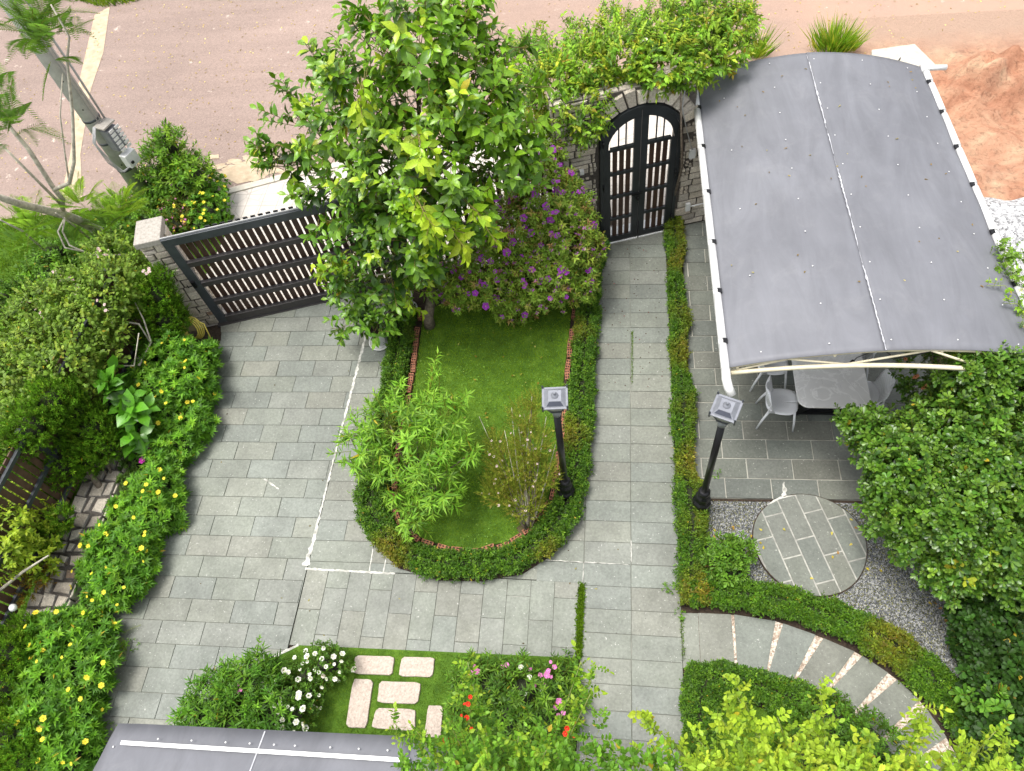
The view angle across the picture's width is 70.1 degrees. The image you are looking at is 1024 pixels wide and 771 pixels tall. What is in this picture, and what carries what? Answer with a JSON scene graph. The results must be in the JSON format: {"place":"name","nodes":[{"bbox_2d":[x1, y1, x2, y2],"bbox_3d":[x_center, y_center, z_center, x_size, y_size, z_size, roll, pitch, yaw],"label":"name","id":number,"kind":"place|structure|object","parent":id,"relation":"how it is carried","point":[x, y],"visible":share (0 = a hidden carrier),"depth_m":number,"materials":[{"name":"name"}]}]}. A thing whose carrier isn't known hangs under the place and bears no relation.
{"place":"outdoors","nodes":[
{"label":"outdoors","id":0,"kind":"place"},
{"bbox_2d":[0,692,63,770],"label":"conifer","id":1,"kind":"object","parent":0,"point":[6,733],"visible":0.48,"depth_m":8.58,"materials":[{"name":"green plant"}]},
{"bbox_2d":[0,370,91,499],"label":"shrub","id":2,"kind":"object","parent":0,"point":[31,423],"visible":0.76,"depth_m":10.00,"materials":[{"name":"green plant"}]},
{"bbox_2d":[0,204,234,622],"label":"grass bank","id":3,"kind":"structure","parent":0,"point":[4,253],"depth_m":14.15,"materials":[{"name":"green plant"}]},
{"bbox_2d":[0,478,73,586],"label":"lime shrub","id":4,"kind":"object","parent":3,"relation":"on","point":[22,545],"visible":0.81,"depth_m":9.74,"materials":[{"name":"green plant"}]},
{"bbox_2d":[30,492,78,551],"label":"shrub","id":5,"kind":"object","parent":3,"relation":"on","point":[65,524],"visible":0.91,"depth_m":10.11,"materials":[{"name":"green plant"}]},
{"bbox_2d":[0,0,152,267],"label":"feathery tree","id":6,"kind":"object","parent":3,"relation":"on","point":[37,29],"visible":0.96,"depth_m":11.21,"materials":[{"name":"green plant"}]},
{"bbox_2d":[0,189,192,513],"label":"weed thicket","id":7,"kind":"object","parent":3,"relation":"on","point":[48,256],"visible":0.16,"depth_m":13.52,"materials":[{"name":"green plant"}]},
{"bbox_2d":[157,193,210,243],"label":"flowering shrub","id":8,"kind":"object","parent":3,"relation":"on","point":[175,224],"visible":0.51,"depth_m":13.63,"materials":[{"name":"green plant"}]},
{"bbox_2d":[65,298,374,770],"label":"driveway","id":9,"kind":"structure","parent":0,"point":[238,550],"depth_m":10.64,"materials":[{"name":"stone"}]},
{"bbox_2d":[136,389,221,478],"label":"flowering shrub","id":10,"kind":"object","parent":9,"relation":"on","point":[193,433],"visible":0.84,"depth_m":11.05,"materials":[{"name":"green plant"}]},
{"bbox_2d":[289,570,579,657],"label":"cross path","id":11,"kind":"structure","parent":0,"point":[374,611],"depth_m":9.57,"materials":[{"name":"stone"}]},
{"bbox_2d":[573,581,586,658],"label":"moss","id":12,"kind":"object","parent":11,"relation":"on","point":[579,628],"visible":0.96,"depth_m":9.29,"materials":[{"name":"green plant"}]},
{"bbox_2d":[199,115,672,327],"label":"pavement","id":13,"kind":"structure","parent":0,"point":[256,201],"depth_m":14.19,"materials":[{"name":"tile"}]},
{"bbox_2d":[133,216,220,326],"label":"gate pillar","id":14,"kind":"structure","parent":13,"relation":"on","point":[150,232],"depth_m":11.38,"materials":[{"name":"stone"}]},
{"bbox_2d":[218,281,411,327],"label":"gate track","id":15,"kind":"structure","parent":13,"relation":"on","point":[269,313],"depth_m":12.72,"materials":[{"name":"grey metal"}]},
{"bbox_2d":[159,191,410,322],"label":"sliding gate","id":16,"kind":"structure","parent":15,"relation":"on","point":[211,233],"depth_m":11.77,"materials":[{"name":"grey metal"}]},
{"bbox_2d":[546,65,704,246],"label":"arched wall","id":17,"kind":"structure","parent":13,"relation":"on","point":[625,96],"depth_m":11.02,"materials":[{"name":"stone"}]},
{"bbox_2d":[504,0,771,224],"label":"climbing rose","id":18,"kind":"object","parent":17,"relation":"attached to","point":[683,38],"visible":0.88,"depth_m":10.27,"materials":[{"name":"green plant"}]},
{"bbox_2d":[599,102,683,241],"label":"arched gate","id":19,"kind":"structure","parent":17,"relation":"attached to","point":[639,114],"depth_m":11.56,"materials":[{"name":"black metal"}]},
{"bbox_2d":[602,110,641,241],"bbox_3d":[1.729,-3.246,11.652,0.607,2.590,0.084,-16,57,-3],"label":"door leaf","id":20,"kind":"structure","parent":19,"relation":"in","point":[637,116],"depth_m":11.61,"materials":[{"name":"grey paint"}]},
{"bbox_2d":[637,108,679,235],"bbox_3d":[2.327,-3.382,11.660,0.607,2.590,0.083,-10,57,1],"label":"door leaf","id":21,"kind":"structure","parent":19,"relation":"in","point":[671,161],"depth_m":11.62,"materials":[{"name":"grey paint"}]},
{"bbox_2d":[397,257,571,548],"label":"lawn","id":22,"kind":"structure","parent":0,"point":[493,391],"depth_m":11.35,"materials":[{"name":"green plant"}]},
{"bbox_2d":[325,346,489,542],"bbox_3d":[-1.259,0.858,9.809,1.946,2.044,2.074,-41,61,-18],"label":"fruit shrub","id":23,"kind":"object","parent":22,"relation":"on","point":[378,441],"visible":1,"depth_m":9.51,"materials":[{"name":"green plant"}]},
{"bbox_2d":[402,307,569,543],"bbox_3d":[-0.391,0.233,11.190,2.427,0.036,4.570,1,58,8],"label":"clover","id":24,"kind":"object","parent":22,"relation":"on","point":[486,399],"visible":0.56,"depth_m":11.36,"materials":[{"name":"green plant"}]},
{"bbox_2d":[433,133,610,326],"bbox_3d":[0.138,-1.975,11.110,2.853,2.704,1.888,-27,58,-10],"label":"flowering shrub","id":25,"kind":"object","parent":22,"relation":"on","point":[534,247],"visible":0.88,"depth_m":10.86,"materials":[{"name":"green plant"}]},
{"bbox_2d":[0,0,1023,218],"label":"road","id":26,"kind":"structure","parent":0,"point":[126,27],"depth_m":16.83,"materials":[{"name":"brown asphalt"}]},
{"bbox_2d":[63,7,109,197],"bbox_3d":[-10.005,-6.881,17.179,0.526,0.001,7.615,-15,57,-2],"label":"road strip","id":27,"kind":"object","parent":26,"relation":"on","point":[89,70],"visible":0.6,"depth_m":17.77,"materials":[{"name":"beige concrete"}]},
{"bbox_2d":[179,154,295,183],"bbox_3d":[-5.671,-4.367,14.977,3.023,0.009,1.277,1,58,8],"label":"dried cement","id":28,"kind":"object","parent":26,"relation":"on","point":[239,171],"visible":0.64,"depth_m":14.98,"materials":[{"name":"beige concrete"}]},
{"bbox_2d":[226,117,533,194],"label":"kerb","id":29,"kind":"structure","parent":26,"relation":"on","point":[257,183],"depth_m":14.66,"materials":[{"name":"concrete"}]},
{"bbox_2d":[0,0,1005,201],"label":"grit","id":30,"kind":"object","parent":26,"relation":"on","point":[297,68],"visible":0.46,"depth_m":16.62,"materials":[{"name":"brown gravel"}]},
{"bbox_2d":[738,24,789,58],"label":"grass tuft","id":31,"kind":"object","parent":26,"relation":"on","point":[762,51],"visible":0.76,"depth_m":14.82,"materials":[{"name":"green plant"}]},
{"bbox_2d":[797,9,875,52],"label":"grass tuft","id":32,"kind":"object","parent":26,"relation":"on","point":[837,38],"visible":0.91,"depth_m":14.66,"materials":[{"name":"green plant"}]},
{"bbox_2d":[3,200,1022,635],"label":"ground","id":33,"kind":"structure","parent":0,"point":[191,328],"depth_m":12.84,"materials":[{"name":"soil"}]},
{"bbox_2d":[0,0,161,204],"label":"utility pole","id":34,"kind":"object","parent":33,"relation":"on","point":[87,112],"visible":0.52,"depth_m":12.52,"materials":[{"name":"concrete"}]},
{"bbox_2d":[93,117,131,151],"bbox_3d":[-7.149,-4.475,13.076,0.295,0.520,0.290,19,62,18],"label":"meter box","id":35,"kind":"object","parent":34,"relation":"attached to","point":[112,135],"visible":1,"depth_m":12.98,"materials":[{"name":"grey metal"}]},
{"bbox_2d":[119,147,140,167],"bbox_3d":[-7.029,-4.198,13.462,0.192,0.260,0.260,19,62,18],"label":"junction box","id":36,"kind":"object","parent":34,"relation":"attached to","point":[130,157],"visible":0.92,"depth_m":13.40,"materials":[{"name":"white plastic"}]},
{"bbox_2d":[112,170,233,238],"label":"flowering shrub","id":37,"kind":"object","parent":33,"relation":"on","point":[209,213],"visible":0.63,"depth_m":13.82,"materials":[{"name":"green plant"}]},
{"bbox_2d":[127,117,223,211],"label":"broadleaf shrub","id":38,"kind":"object","parent":33,"relation":"on","point":[171,163],"visible":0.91,"depth_m":13.72,"materials":[{"name":"green plant"}]},
{"bbox_2d":[84,221,965,766],"bbox_3d":[-0.205,2.016,10.138,12.600,0.001,13.350,1,58,8],"label":"courtyard base","id":39,"kind":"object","parent":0,"point":[214,331],"visible":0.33,"depth_m":9.11,"materials":[{"name":"soil"}]},
{"bbox_2d":[0,681,112,770],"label":"flowering shrub","id":40,"kind":"object","parent":39,"relation":"on","point":[78,742],"visible":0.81,"depth_m":8.76,"materials":[{"name":"green plant"}]},
{"bbox_2d":[7,601,125,709],"bbox_3d":[-5.770,3.466,9.431,1.410,0.896,1.506,-21,57,-6],"label":"flowering shrub","id":41,"kind":"object","parent":39,"relation":"on","point":[81,648],"visible":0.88,"depth_m":9.26,"materials":[{"name":"green plant"}]},
{"bbox_2d":[0,326,185,703],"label":"wall","id":42,"kind":"structure","parent":39,"relation":"on","point":[89,500],"depth_m":10.43,"materials":[{"name":"stone"}]},
{"bbox_2d":[0,609,46,711],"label":"shrub","id":43,"kind":"object","parent":42,"relation":"on","point":[10,657],"visible":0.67,"depth_m":9.16,"materials":[{"name":"green plant"}]},
{"bbox_2d":[10,558,56,608],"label":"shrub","id":44,"kind":"object","parent":42,"relation":"on","point":[23,597],"visible":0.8,"depth_m":9.86,"materials":[{"name":"green plant"}]},
{"bbox_2d":[0,268,151,646],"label":"boundary fence","id":45,"kind":"object","parent":42,"relation":"on","point":[7,473],"visible":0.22,"depth_m":10.02,"materials":[{"name":"grey metal"}]},
{"bbox_2d":[0,225,154,459],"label":"climbing rose","id":46,"kind":"object","parent":45,"relation":"attached to","point":[16,352],"visible":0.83,"depth_m":10.74,"materials":[{"name":"green plant"}]},
{"bbox_2d":[56,389,124,479],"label":"shrub","id":47,"kind":"object","parent":42,"relation":"on","point":[95,439],"visible":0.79,"depth_m":10.50,"materials":[{"name":"green plant"}]},
{"bbox_2d":[112,261,194,361],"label":"shrub","id":48,"kind":"object","parent":42,"relation":"on","point":[158,302],"visible":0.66,"depth_m":11.47,"materials":[{"name":"green plant"}]},
{"bbox_2d":[69,513,167,594],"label":"flowering shrub","id":49,"kind":"object","parent":39,"relation":"on","point":[115,538],"visible":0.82,"depth_m":10.03,"materials":[{"name":"green plant"}]},
{"bbox_2d":[76,552,164,614],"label":"flowering shrub","id":50,"kind":"object","parent":39,"relation":"on","point":[120,588],"visible":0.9,"depth_m":9.81,"materials":[{"name":"green plant"}]},
{"bbox_2d":[92,355,164,460],"bbox_3d":[-5.646,0.409,10.920,0.780,1.586,1.255,-25,58,-9],"label":"fiddle leaf fig","id":51,"kind":"object","parent":39,"relation":"on","point":[130,406],"visible":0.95,"depth_m":10.63,"materials":[{"name":"green plant"}]},
{"bbox_2d":[114,448,153,492],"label":"azalea","id":52,"kind":"object","parent":39,"relation":"on","point":[135,467],"visible":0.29,"depth_m":10.90,"materials":[{"name":"green plant"}]},
{"bbox_2d":[103,460,192,538],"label":"flowering shrub","id":53,"kind":"object","parent":39,"relation":"on","point":[158,501],"visible":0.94,"depth_m":10.48,"materials":[{"name":"green plant"}]},
{"bbox_2d":[117,326,224,439],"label":"flowering shrub","id":54,"kind":"object","parent":39,"relation":"on","point":[170,377],"visible":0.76,"depth_m":11.31,"materials":[{"name":"green plant"}]},
{"bbox_2d":[93,723,454,770],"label":"entrance canopy","id":55,"kind":"object","parent":39,"relation":"on","point":[141,747],"visible":0.94,"depth_m":6.60,"materials":[{"name":"grey metal"}]},
{"bbox_2d":[191,645,578,770],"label":"grass","id":56,"kind":"structure","parent":39,"relation":"on","point":[347,687],"depth_m":9.08,"materials":[{"name":"green plant"}]},
{"bbox_2d":[165,635,312,730],"bbox_3d":[-3.305,3.891,8.739,1.687,1.130,1.478,-31,59,-12],"label":"lily shrub","id":57,"kind":"object","parent":56,"relation":"on","point":[232,702],"visible":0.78,"depth_m":8.61,"materials":[{"name":"green plant"}]},
{"bbox_2d":[260,639,356,731],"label":"white rose","id":58,"kind":"object","parent":56,"relation":"on","point":[324,664],"visible":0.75,"depth_m":8.88,"materials":[{"name":"green plant"}]},
{"bbox_2d":[346,679,372,727],"bbox_3d":[-1.879,3.939,9.048,0.281,0.062,0.574,1,58,8],"label":"stepping stone","id":59,"kind":"object","parent":56,"relation":"on","point":[359,704],"visible":1,"depth_m":9.02,"materials":[{"name":"beige stone"}]},
{"bbox_2d":[354,655,394,675],"bbox_3d":[-1.753,3.556,9.278,0.531,0.062,0.243,1,58,8],"label":"stepping stone","id":60,"kind":"object","parent":56,"relation":"on","point":[375,665],"visible":0.9,"depth_m":9.25,"materials":[{"name":"beige stone"}]},
{"bbox_2d":[372,708,415,730],"bbox_3d":[-1.426,4.068,8.904,0.546,0.062,0.247,1,58,8],"label":"stepping stone","id":61,"kind":"object","parent":56,"relation":"on","point":[382,719],"visible":0.77,"depth_m":8.88,"materials":[{"name":"beige stone"}]},
{"bbox_2d":[377,681,420,703],"bbox_3d":[-1.402,3.814,9.065,0.540,0.062,0.270,1,58,8],"label":"stepping stone","id":62,"kind":"object","parent":56,"relation":"on","point":[390,692],"visible":0.99,"depth_m":9.04,"materials":[{"name":"beige stone"}]},
{"bbox_2d":[399,657,434,677],"bbox_3d":[-1.194,3.552,9.206,0.443,0.062,0.254,1,58,8],"label":"stepping stone","id":63,"kind":"object","parent":56,"relation":"on","point":[416,666],"visible":1,"depth_m":9.18,"materials":[{"name":"beige stone"}]},
{"bbox_2d":[425,705,442,736],"bbox_3d":[-0.936,4.069,8.838,0.210,0.062,0.366,1,58,8],"label":"stepping stone","id":64,"kind":"object","parent":56,"relation":"on","point":[434,718],"visible":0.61,"depth_m":8.81,"materials":[{"name":"beige stone"}]},
{"bbox_2d":[439,646,592,767],"bbox_3d":[0.011,3.714,8.508,1.856,1.038,1.462,1,58,8],"label":"flowering shrub","id":65,"kind":"object","parent":56,"relation":"on","point":[514,708],"visible":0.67,"depth_m":8.39,"materials":[{"name":"green plant"}]},
{"bbox_2d":[243,0,561,329],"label":"broadleaf tree","id":66,"kind":"object","parent":39,"relation":"on","point":[426,222],"visible":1,"depth_m":9.12,"materials":[{"name":"green plant"}]},
{"bbox_2d":[308,280,544,580],"bbox_3d":[-0.970,0.309,11.315,3.290,0.038,5.344,1,58,8],"label":"driveway margin","id":67,"kind":"object","parent":39,"relation":"on","point":[341,542],"visible":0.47,"depth_m":10.46,"materials":[{"name":"stone"}]},
{"bbox_2d":[364,322,387,350],"bbox_3d":[-2.199,-0.820,11.945,0.380,0.395,0.380,1,58,8],"label":"flower pot","id":68,"kind":"object","parent":67,"relation":"on","point":[381,346],"visible":0.2,"depth_m":11.96,"materials":[{"name":"white ceramic"}]},
{"bbox_2d":[310,251,414,350],"bbox_3d":[-2.440,-1.268,11.398,1.615,1.373,1.298,32,67,24],"label":"potted tree","id":69,"kind":"object","parent":68,"relation":"in","point":[361,309],"visible":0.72,"depth_m":11.24,"materials":[{"name":"green plant"}]},
{"bbox_2d":[264,337,791,574],"bbox_3d":[-0.218,1.674,10.305,7.202,0.010,4.006,21,63,20],"label":"cement line","id":70,"kind":"object","parent":67,"relation":"on","point":[306,562],"visible":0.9,"depth_m":10.22,"materials":[{"name":"grey concrete"}]},
{"bbox_2d":[375,269,598,580],"bbox_3d":[-0.389,0.089,11.366,3.440,0.045,6.030,1,58,8],"label":"island bed","id":71,"kind":"object","parent":39,"relation":"on","point":[419,301],"visible":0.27,"depth_m":11.38,"materials":[{"name":"soil"}]},
{"bbox_2d":[393,290,417,308],"bbox_3d":[-1.805,-1.382,12.255,0.380,0.395,0.380,1,58,8],"label":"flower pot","id":72,"kind":"object","parent":71,"relation":"on","point":[411,300],"visible":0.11,"depth_m":12.15,"materials":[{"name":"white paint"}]},
{"bbox_2d":[384,241,443,305],"bbox_3d":[-1.540,-1.656,11.499,0.912,1.212,0.908,-23,57,-7],"label":"potted tree","id":73,"kind":"object","parent":72,"relation":"in","point":[427,293],"visible":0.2,"depth_m":11.31,"materials":[{"name":"green plant"}]},
{"bbox_2d":[347,243,606,583],"bbox_3d":[-0.427,-0.004,11.156,3.655,0.496,6.143,1,58,8],"label":"island hedge","id":74,"kind":"object","parent":71,"relation":"on","point":[555,523],"visible":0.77,"depth_m":10.16,"materials":[{"name":"green plant"}]},
{"bbox_2d":[474,383,566,529],"bbox_3d":[0.108,1.030,9.635,1.267,1.787,1.519,1,58,8],"label":"wispy shrub","id":75,"kind":"object","parent":71,"relation":"on","point":[525,454],"visible":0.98,"depth_m":9.50,"materials":[{"name":"green plant"}]},
{"bbox_2d":[541,385,574,499],"bbox_3d":[0.614,0.837,9.068,0.294,2.815,0.294,-3,57,6],"label":"garden lamp","id":76,"kind":"object","parent":71,"relation":"on","point":[555,401],"visible":0.91,"depth_m":8.28,"materials":[{"name":"black metal"}]},
{"bbox_2d":[662,215,713,607],"bbox_3d":[2.567,-0.097,10.836,0.562,0.453,6.713,1,58,8],"label":"path hedge","id":77,"kind":"object","parent":39,"relation":"on","point":[692,525],"visible":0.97,"depth_m":10.37,"materials":[{"name":"green plant"}]},
{"bbox_2d":[681,613,961,770],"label":"curved walkway","id":78,"kind":"structure","parent":39,"relation":"on","point":[784,649],"depth_m":8.78,"materials":[{"name":"grey stone"}]},
{"bbox_2d":[763,684,919,770],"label":"leafy bush","id":79,"kind":"object","parent":39,"relation":"on","point":[842,733],"visible":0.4,"depth_m":7.84,"materials":[{"name":"green plant"}]},
{"bbox_2d":[687,573,997,770],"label":"curved hedge","id":80,"kind":"object","parent":39,"relation":"on","point":[914,664],"visible":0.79,"depth_m":8.67,"materials":[{"name":"green plant"}]},
{"bbox_2d":[702,500,1009,753],"bbox_3d":[4.090,3.269,8.743,3.470,0.001,4.100,1,58,8],"label":"gravel bed","id":81,"kind":"object","parent":39,"relation":"on","point":[873,582],"depth_m":9.14,"materials":[{"name":"grey gravel"}]},
{"bbox_2d":[693,391,743,512],"bbox_3d":[2.398,0.937,8.766,0.294,2.815,0.294,20,62,19],"label":"garden lamp","id":82,"kind":"object","parent":81,"relation":"on","point":[724,411],"visible":0.94,"depth_m":8.00,"materials":[{"name":"black metal"}]},
{"bbox_2d":[697,530,760,590],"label":"shrub","id":83,"kind":"object","parent":81,"relation":"on","point":[726,561],"visible":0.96,"depth_m":9.11,"materials":[{"name":"green plant"}]},
{"bbox_2d":[948,682,1021,739],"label":"shrub","id":84,"kind":"object","parent":81,"relation":"on","point":[985,708],"visible":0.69,"depth_m":7.63,"materials":[{"name":"green plant"}]},
{"bbox_2d":[829,340,1023,613],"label":"broadleaf shrub","id":85,"kind":"object","parent":39,"relation":"on","point":[970,542],"visible":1,"depth_m":7.93,"materials":[{"name":"green plant"}]},
{"bbox_2d":[941,591,1023,770],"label":"groundcover shrub","id":86,"kind":"object","parent":39,"relation":"on","point":[987,632],"visible":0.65,"depth_m":7.91,"materials":[{"name":"green plant"}]},
{"bbox_2d":[536,232,683,770],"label":"entry path","id":87,"kind":"structure","parent":0,"point":[632,635],"depth_m":9.92,"materials":[{"name":"stone"}]},
{"bbox_2d":[385,639,689,770],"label":"rambling rose","id":88,"kind":"object","parent":87,"relation":"on","point":[485,753],"visible":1,"depth_m":5.55,"materials":[{"name":"green plant"}]},
{"bbox_2d":[716,697,801,770],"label":"lawn","id":89,"kind":"structure","parent":0,"point":[763,714],"depth_m":8.41,"materials":[{"name":"green plant"}]},
{"bbox_2d":[677,657,890,769],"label":"corner hedge","id":90,"kind":"object","parent":89,"relation":"on","point":[707,684],"visible":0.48,"depth_m":8.40,"materials":[{"name":"green plant"}]},
{"bbox_2d":[752,494,867,596],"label":"round paving","id":91,"kind":"structure","parent":0,"point":[804,546],"depth_m":9.50,"materials":[{"name":"stone"}]},
{"bbox_2d":[617,672,1023,770],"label":"rambling rose","id":92,"kind":"object","parent":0,"point":[769,759],"visible":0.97,"depth_m":5.27,"materials":[{"name":"green plant"}]},
{"bbox_2d":[682,52,1023,500],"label":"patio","id":93,"kind":"structure","parent":0,"point":[844,230],"depth_m":9.34,"materials":[{"name":"grey metal"}]},
{"bbox_2d":[694,90,735,396],"bbox_3d":[2.596,-2.277,9.689,0.160,0.212,5.663,-1,57,7],"label":"gutter","id":94,"kind":"object","parent":93,"relation":"attached to","point":[728,387],"visible":0.96,"depth_m":9.14,"materials":[{"name":"white plastic"}]},
{"bbox_2d":[746,360,787,391],"bbox_3d":[3.743,-0.316,10.584,0.523,0.833,0.477,-1,57,7],"label":"garden chair","id":95,"kind":"object","parent":93,"relation":"on","point":[783,363],"visible":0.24,"depth_m":10.52,"materials":[{"name":"grey plastic"}]},
{"bbox_2d":[755,375,797,431],"bbox_3d":[3.746,0.239,10.226,0.523,0.833,0.477,4,58,10],"label":"garden chair","id":96,"kind":"object","parent":93,"relation":"on","point":[780,401],"visible":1,"depth_m":10.18,"materials":[{"name":"grey plastic"}]},
{"bbox_2d":[791,353,870,415],"bbox_3d":[4.426,-0.287,10.519,0.940,0.750,1.860,1,58,8],"label":"dining table","id":97,"kind":"object","parent":93,"relation":"on","point":[820,391],"visible":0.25,"depth_m":9.92,"materials":[{"name":"grey stone"}]},
{"bbox_2d":[867,369,894,406],"bbox_3d":[4.917,0.124,10.144,0.523,0.833,0.477,8,59,12],"label":"garden chair","id":98,"kind":"object","parent":93,"relation":"on","point":[881,386],"visible":0.56,"depth_m":10.01,"materials":[{"name":"grey plastic"}]},
{"bbox_2d":[919,62,1023,304],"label":"gutter","id":99,"kind":"object","parent":93,"relation":"attached to","point":[926,68],"visible":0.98,"depth_m":9.60,"materials":[{"name":"white plastic"}]},
{"bbox_2d":[985,237,1023,327],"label":"creeping vine","id":100,"kind":"object","parent":99,"relation":"on","point":[1010,254],"visible":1,"depth_m":8.47,"materials":[{"name":"green plant"}]},
{"bbox_2d":[888,351,959,404],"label":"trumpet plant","id":101,"kind":"object","parent":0,"point":[907,386],"visible":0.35,"depth_m":9.25,"materials":[{"name":"green plant"}]},
{"bbox_2d":[845,9,1023,200],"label":"dirt ground","id":102,"kind":"structure","parent":0,"point":[979,82],"depth_m":13.45,"materials":[{"name":"brown soil"}]},
{"bbox_2d":[870,44,933,65],"bbox_3d":[7.734,-6.421,14.431,1.252,0.171,1.052,38,69,27],"label":"concrete pad","id":103,"kind":"object","parent":102,"relation":"on","point":[913,54],"visible":0.3,"depth_m":14.46,"materials":[{"name":"grey concrete"}]},
{"bbox_2d":[960,197,1023,352],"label":"white gravel","id":104,"kind":"structure","parent":102,"relation":"on","point":[1008,217],"depth_m":11.85,"materials":[{"name":"grey gravel"}]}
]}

